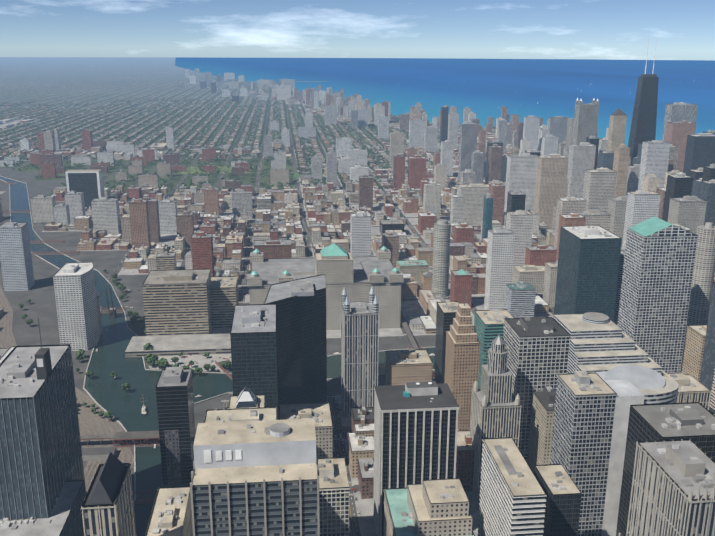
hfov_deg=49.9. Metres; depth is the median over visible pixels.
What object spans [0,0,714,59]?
sky
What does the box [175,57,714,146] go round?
lake water
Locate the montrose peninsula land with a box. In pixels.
[246,81,326,82]
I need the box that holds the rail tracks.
[0,291,131,486]
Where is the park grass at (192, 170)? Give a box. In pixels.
[178,166,253,173]
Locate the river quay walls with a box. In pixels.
[0,176,684,501]
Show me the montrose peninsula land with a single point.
(295, 81)
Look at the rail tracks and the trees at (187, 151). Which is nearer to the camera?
the rail tracks
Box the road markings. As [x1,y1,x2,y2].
[137,169,484,532]
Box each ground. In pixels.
[0,57,399,117]
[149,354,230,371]
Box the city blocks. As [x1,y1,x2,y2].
[0,80,714,535]
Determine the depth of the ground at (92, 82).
9630.67 m
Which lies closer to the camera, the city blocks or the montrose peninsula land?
the city blocks
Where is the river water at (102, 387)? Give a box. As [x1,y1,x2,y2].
[0,176,684,535]
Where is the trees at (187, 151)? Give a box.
[0,78,538,192]
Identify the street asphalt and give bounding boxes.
[0,111,684,535]
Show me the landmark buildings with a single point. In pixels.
(572, 416)
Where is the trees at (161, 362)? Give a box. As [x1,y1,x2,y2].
[18,195,448,418]
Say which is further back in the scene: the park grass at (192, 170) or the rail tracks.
the park grass at (192, 170)
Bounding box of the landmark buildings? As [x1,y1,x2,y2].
[0,38,714,535]

